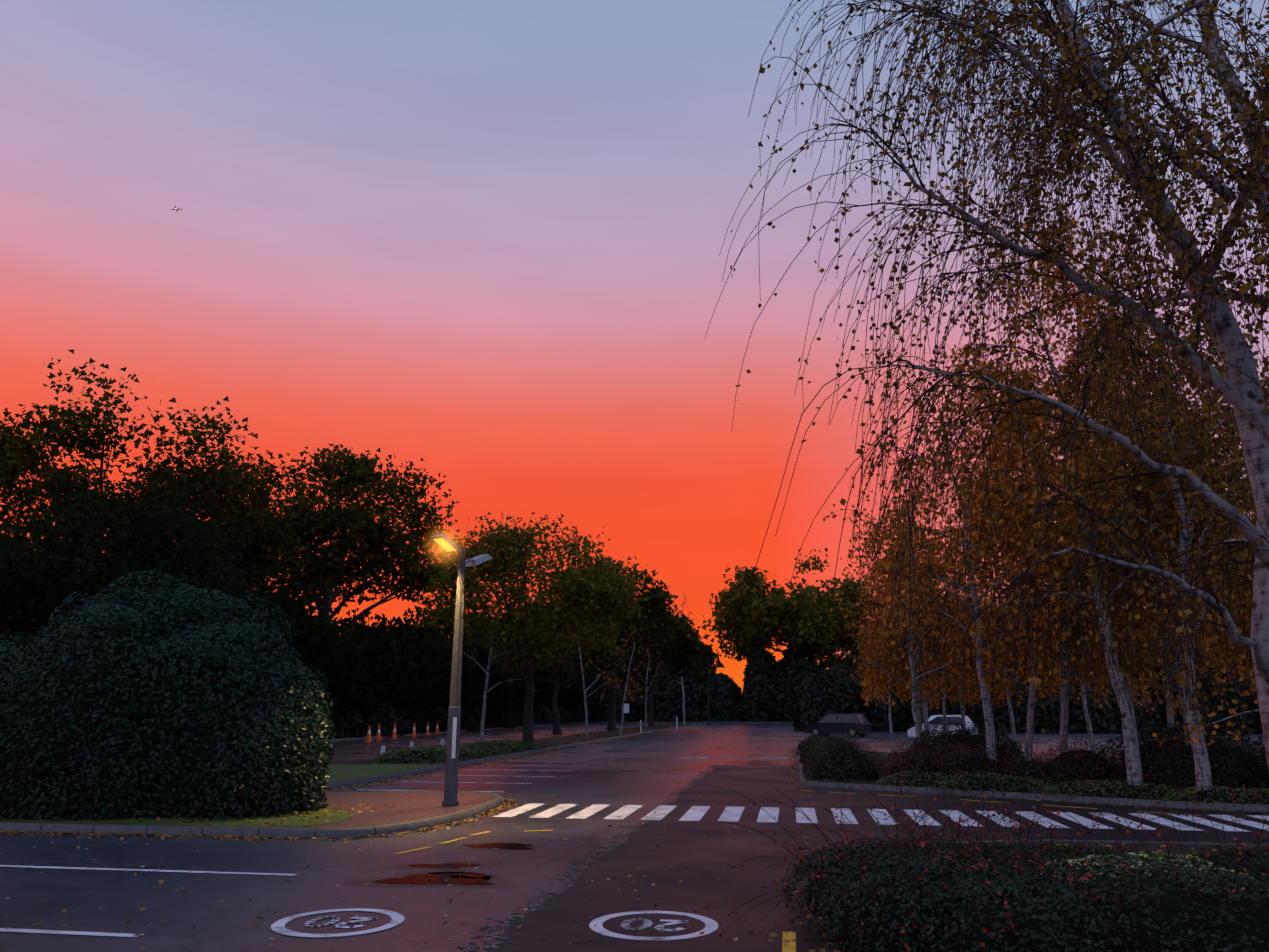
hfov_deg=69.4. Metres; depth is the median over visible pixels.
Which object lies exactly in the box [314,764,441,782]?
grass strip
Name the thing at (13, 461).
oak tree
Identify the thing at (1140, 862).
shrubs
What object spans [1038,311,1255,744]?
birch tree
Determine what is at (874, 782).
island surface
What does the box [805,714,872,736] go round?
dark hatchback
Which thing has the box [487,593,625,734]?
tall tree
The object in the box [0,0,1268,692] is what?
sky
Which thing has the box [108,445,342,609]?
oak tree
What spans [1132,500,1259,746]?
birch tree
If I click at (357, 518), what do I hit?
oak tree
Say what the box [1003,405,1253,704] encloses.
birch tree
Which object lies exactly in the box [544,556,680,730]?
tall tree
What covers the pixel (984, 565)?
birch tree
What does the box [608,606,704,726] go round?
tall tree
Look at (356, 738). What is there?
verge kerb
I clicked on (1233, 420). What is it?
birch tree
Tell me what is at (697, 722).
curb
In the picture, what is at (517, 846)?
puddle
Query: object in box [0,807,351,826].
island grass
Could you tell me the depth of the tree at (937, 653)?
80.65 m
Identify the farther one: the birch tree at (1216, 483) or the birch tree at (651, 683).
the birch tree at (651, 683)
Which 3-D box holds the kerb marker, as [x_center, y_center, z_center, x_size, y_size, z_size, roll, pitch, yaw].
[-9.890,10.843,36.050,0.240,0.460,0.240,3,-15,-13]
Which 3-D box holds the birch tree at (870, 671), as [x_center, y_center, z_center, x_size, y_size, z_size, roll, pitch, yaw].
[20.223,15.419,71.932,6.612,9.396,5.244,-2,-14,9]
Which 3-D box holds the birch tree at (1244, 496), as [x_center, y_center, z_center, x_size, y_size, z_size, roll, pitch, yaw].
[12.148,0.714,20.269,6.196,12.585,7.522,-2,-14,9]
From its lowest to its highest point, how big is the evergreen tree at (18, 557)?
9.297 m
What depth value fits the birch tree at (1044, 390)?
22.20 m
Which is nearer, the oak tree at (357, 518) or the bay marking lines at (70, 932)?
the bay marking lines at (70, 932)
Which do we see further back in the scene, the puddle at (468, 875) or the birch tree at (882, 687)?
the birch tree at (882, 687)
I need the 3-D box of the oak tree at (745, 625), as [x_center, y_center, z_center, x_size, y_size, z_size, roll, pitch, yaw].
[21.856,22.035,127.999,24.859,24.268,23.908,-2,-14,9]
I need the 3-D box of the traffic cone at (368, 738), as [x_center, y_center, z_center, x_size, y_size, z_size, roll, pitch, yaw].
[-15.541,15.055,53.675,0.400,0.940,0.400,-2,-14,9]
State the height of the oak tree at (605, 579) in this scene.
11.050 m
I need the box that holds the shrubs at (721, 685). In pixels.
[298,642,1268,803]
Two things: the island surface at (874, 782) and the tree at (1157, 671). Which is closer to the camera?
the island surface at (874, 782)
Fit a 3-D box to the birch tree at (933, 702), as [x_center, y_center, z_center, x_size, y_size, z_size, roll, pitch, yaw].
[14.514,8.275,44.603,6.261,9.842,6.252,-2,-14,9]
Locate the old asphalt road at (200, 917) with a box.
[0,723,1264,951]
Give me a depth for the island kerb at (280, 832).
14.21 m
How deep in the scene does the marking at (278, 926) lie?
8.31 m
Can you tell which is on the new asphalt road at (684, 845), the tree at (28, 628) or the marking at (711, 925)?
the marking at (711, 925)
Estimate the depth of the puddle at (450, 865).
11.33 m
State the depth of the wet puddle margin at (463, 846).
12.82 m
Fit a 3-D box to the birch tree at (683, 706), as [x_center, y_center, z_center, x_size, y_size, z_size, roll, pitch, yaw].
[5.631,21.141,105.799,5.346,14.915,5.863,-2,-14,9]
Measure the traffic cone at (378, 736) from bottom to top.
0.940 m
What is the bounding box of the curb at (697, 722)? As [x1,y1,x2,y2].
[590,721,792,722]
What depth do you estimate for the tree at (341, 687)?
56.59 m
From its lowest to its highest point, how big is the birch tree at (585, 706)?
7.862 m
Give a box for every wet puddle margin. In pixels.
[344,871,516,887]
[389,861,497,870]
[434,872,505,879]
[446,841,549,851]
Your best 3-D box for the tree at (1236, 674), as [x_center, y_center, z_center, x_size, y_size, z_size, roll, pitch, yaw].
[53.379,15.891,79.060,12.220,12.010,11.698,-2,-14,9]
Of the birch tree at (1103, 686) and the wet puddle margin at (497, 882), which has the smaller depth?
the wet puddle margin at (497, 882)
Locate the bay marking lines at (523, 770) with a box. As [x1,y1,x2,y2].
[357,745,633,791]
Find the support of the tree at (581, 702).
on the ground
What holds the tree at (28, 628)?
on the ground
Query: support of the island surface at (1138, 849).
on the island kerb at (1150, 842)
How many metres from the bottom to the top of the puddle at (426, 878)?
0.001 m
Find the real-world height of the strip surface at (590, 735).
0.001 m
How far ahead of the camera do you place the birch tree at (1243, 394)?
8.58 m
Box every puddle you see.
[375,874,492,884]
[408,863,478,867]
[442,873,488,878]
[465,843,533,849]
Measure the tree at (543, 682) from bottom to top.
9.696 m
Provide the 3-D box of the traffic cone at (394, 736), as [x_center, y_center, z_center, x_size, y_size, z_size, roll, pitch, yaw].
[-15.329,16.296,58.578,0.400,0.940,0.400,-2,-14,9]
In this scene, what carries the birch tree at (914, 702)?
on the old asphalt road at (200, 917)
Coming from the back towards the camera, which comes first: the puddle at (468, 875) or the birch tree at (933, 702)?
the birch tree at (933, 702)
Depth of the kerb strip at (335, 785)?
31.41 m
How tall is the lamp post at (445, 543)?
5.071 m
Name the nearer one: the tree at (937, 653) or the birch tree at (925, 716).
the birch tree at (925, 716)
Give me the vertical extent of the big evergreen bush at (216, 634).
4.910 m
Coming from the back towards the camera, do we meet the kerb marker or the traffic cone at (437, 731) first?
the traffic cone at (437, 731)
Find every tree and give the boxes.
[0,349,300,575]
[0,449,296,672]
[0,544,81,667]
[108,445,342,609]
[172,443,459,631]
[235,573,358,686]
[301,617,393,711]
[320,610,439,717]
[349,613,451,708]
[417,512,650,743]
[447,570,539,743]
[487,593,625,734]
[498,664,552,706]
[512,647,595,706]
[539,612,630,738]
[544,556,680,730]
[550,662,602,707]
[601,629,663,734]
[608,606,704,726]
[628,629,669,728]
[667,593,704,723]
[702,547,874,670]
[705,0,1268,771]
[799,469,1049,746]
[830,338,1132,760]
[831,635,911,705]
[835,543,1037,744]
[850,487,969,739]
[850,618,911,732]
[855,596,1024,692]
[887,555,991,732]
[911,411,1127,760]
[912,540,1019,731]
[919,211,1255,785]
[932,568,1039,705]
[939,397,1178,753]
[958,559,1081,745]
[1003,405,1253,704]
[1012,244,1268,789]
[1014,574,1161,751]
[1035,406,1254,737]
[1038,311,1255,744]
[1055,608,1173,689]
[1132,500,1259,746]
[1150,366,1268,681]
[1168,606,1252,677]
[1192,328,1268,679]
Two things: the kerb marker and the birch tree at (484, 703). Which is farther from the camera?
the birch tree at (484, 703)
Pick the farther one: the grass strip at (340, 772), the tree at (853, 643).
the tree at (853, 643)
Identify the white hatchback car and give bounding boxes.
[907,715,977,737]
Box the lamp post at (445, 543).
[430,534,491,805]
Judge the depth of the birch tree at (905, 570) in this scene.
24.13 m
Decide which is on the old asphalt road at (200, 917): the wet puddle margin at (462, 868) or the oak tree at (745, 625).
the wet puddle margin at (462, 868)
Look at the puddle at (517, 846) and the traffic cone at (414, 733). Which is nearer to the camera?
the puddle at (517, 846)
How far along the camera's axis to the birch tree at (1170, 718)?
30.10 m
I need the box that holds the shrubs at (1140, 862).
[719,745,1268,951]
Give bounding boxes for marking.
[271,908,404,936]
[493,803,1268,831]
[589,911,717,939]
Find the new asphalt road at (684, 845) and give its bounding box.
[486,765,1268,951]
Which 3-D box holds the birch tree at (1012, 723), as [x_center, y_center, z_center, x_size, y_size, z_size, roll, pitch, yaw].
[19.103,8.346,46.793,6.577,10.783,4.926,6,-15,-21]
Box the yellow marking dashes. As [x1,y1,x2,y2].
[395,790,1200,951]
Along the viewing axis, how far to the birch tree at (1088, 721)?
38.98 m
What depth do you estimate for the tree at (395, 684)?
63.52 m
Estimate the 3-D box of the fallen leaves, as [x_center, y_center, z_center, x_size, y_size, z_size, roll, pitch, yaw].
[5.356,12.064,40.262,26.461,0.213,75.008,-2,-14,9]
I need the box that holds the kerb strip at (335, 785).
[326,723,700,789]
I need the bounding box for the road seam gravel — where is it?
[457,765,717,951]
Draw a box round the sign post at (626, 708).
[624,704,628,712]
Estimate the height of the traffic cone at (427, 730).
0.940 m
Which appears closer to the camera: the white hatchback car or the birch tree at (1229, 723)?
the birch tree at (1229, 723)
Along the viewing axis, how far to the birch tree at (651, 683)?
82.58 m
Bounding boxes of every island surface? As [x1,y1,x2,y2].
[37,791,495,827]
[802,751,1268,804]
[967,842,1268,858]
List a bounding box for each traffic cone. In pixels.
[366,725,370,740]
[374,724,382,739]
[390,723,396,738]
[410,722,417,736]
[425,722,430,734]
[435,721,439,733]
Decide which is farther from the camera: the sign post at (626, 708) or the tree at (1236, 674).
the tree at (1236, 674)
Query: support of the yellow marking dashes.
on the new asphalt road at (684, 845)
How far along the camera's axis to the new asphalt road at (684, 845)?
12.28 m
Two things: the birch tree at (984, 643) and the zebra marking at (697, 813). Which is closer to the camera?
the zebra marking at (697, 813)
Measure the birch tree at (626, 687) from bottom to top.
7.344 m
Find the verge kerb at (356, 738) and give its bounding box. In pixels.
[314,721,591,742]
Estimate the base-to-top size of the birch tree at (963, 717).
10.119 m
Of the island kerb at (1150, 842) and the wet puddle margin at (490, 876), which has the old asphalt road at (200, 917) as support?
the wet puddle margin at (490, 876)
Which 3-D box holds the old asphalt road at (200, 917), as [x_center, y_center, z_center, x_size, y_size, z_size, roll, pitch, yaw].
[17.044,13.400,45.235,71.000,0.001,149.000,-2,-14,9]
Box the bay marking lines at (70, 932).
[0,865,296,936]
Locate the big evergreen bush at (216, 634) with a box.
[0,570,335,820]
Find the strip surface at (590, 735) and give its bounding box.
[323,723,693,783]
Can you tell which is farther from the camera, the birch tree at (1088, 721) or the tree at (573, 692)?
the tree at (573, 692)
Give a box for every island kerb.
[0,790,502,838]
[796,748,1268,811]
[892,839,1265,848]
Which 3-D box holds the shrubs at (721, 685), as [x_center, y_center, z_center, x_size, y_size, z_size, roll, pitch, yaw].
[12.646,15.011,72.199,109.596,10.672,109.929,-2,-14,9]
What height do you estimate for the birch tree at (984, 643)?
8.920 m
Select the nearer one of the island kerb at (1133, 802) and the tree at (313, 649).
the island kerb at (1133, 802)
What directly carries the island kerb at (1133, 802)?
on the new asphalt road at (684, 845)
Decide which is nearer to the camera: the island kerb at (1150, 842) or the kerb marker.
the island kerb at (1150, 842)
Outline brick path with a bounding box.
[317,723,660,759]
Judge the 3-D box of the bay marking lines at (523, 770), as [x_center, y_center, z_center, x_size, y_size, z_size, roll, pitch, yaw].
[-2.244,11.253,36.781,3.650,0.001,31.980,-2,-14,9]
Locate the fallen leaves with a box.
[0,729,1267,951]
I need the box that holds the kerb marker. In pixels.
[380,746,385,753]

